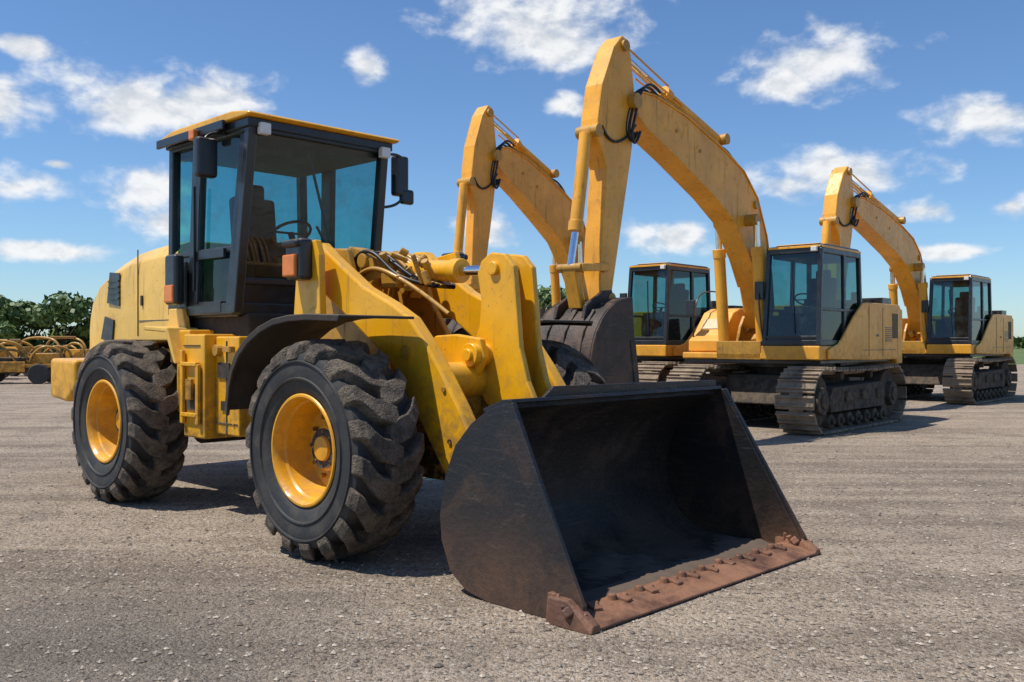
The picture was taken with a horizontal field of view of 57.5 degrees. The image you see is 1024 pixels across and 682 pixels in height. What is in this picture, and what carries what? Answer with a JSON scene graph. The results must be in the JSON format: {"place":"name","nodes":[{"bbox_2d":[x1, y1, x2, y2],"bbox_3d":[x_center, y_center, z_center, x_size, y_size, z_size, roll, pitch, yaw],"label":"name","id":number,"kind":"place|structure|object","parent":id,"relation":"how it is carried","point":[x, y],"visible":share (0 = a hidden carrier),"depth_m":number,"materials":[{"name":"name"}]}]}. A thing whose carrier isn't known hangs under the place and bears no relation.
{"place":"outdoors","nodes":[
{"label":"outdoors","id":0,"kind":"place"},
{"bbox_2d":[0,364,1023,681],"bbox_3d":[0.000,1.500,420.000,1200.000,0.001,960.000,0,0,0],"label":"ground","id":1,"kind":"structure","parent":0,"point":[34,414],"depth_m":5.70,"materials":[{"name":"grey gravel"}]},
{"bbox_2d":[0,342,21,376],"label":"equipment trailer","id":2,"kind":"object","parent":1,"relation":"on","point":[3,354],"visible":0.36,"depth_m":37.23,"materials":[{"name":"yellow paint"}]},
{"bbox_2d":[0,339,72,383],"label":"farm cultivator","id":3,"kind":"object","parent":1,"relation":"on","point":[35,366],"visible":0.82,"depth_m":32.56,"materials":[{"name":"yellow paint"}]},
{"bbox_2d":[6,336,89,375],"bbox_3d":[-19.121,0.645,39.862,5.406,1.710,1.940,0,0,20],"label":"farm cultivator","id":4,"kind":"object","parent":1,"relation":"on","point":[79,353],"visible":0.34,"depth_m":39.48,"materials":[{"name":"yellow paint"}]},
{"bbox_2d":[0,284,566,352],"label":"distant trees","id":5,"kind":"object","parent":1,"relation":"on","point":[27,315],"visible":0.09,"depth_m":55.80,"materials":[{"name":"green plant"}]},
{"bbox_2d":[51,110,820,634],"bbox_3d":[-1.589,-0.227,8.368,7.905,3.466,2.752,0,0,44],"label":"wheel loader","id":6,"kind":"object","parent":1,"relation":"on","point":[353,396],"visible":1,"depth_m":6.77,"materials":[{"name":"metal"}]},
{"bbox_2d":[444,105,742,382],"bbox_3d":[1.988,-1.569,20.116,3.814,6.179,7.832,0,0,41],"label":"excavator","id":7,"kind":"object","parent":1,"relation":"on","point":[519,173],"visible":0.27,"depth_m":19.10,"materials":[{"name":"metal"}]},
{"bbox_2d":[541,36,906,435],"bbox_3d":[3.797,-1.398,15.554,2.814,5.836,9.090,0,0,41],"label":"excavator","id":8,"kind":"object","parent":1,"relation":"on","point":[797,327],"visible":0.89,"depth_m":15.24,"materials":[{"name":"metal"}]},
{"bbox_2d":[819,166,1017,404],"bbox_3d":[9.550,-1.111,22.478,2.814,5.264,9.719,0,0,41],"label":"excavator","id":9,"kind":"object","parent":1,"relation":"on","point":[953,326],"visible":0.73,"depth_m":22.64,"materials":[{"name":"metal"}]},
{"bbox_2d":[0,0,1023,342],"label":"sky","id":10,"kind":"structure","parent":0,"point":[923,100],"materials":[{"name":"blue"}]},
{"bbox_2d":[53,344,1023,363],"bbox_3d":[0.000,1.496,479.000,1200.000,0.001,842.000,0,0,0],"label":"grass field","id":11,"kind":"structure","parent":0,"point":[1018,355],"depth_m":90.08,"materials":[{"name":"green plant"}]},
{"bbox_2d":[1013,336,1023,348],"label":"distant hedge","id":12,"kind":"object","parent":11,"relation":"on","point":[1018,343],"visible":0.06,"depth_m":183.37,"materials":[{"name":"green plant"}]}
]}

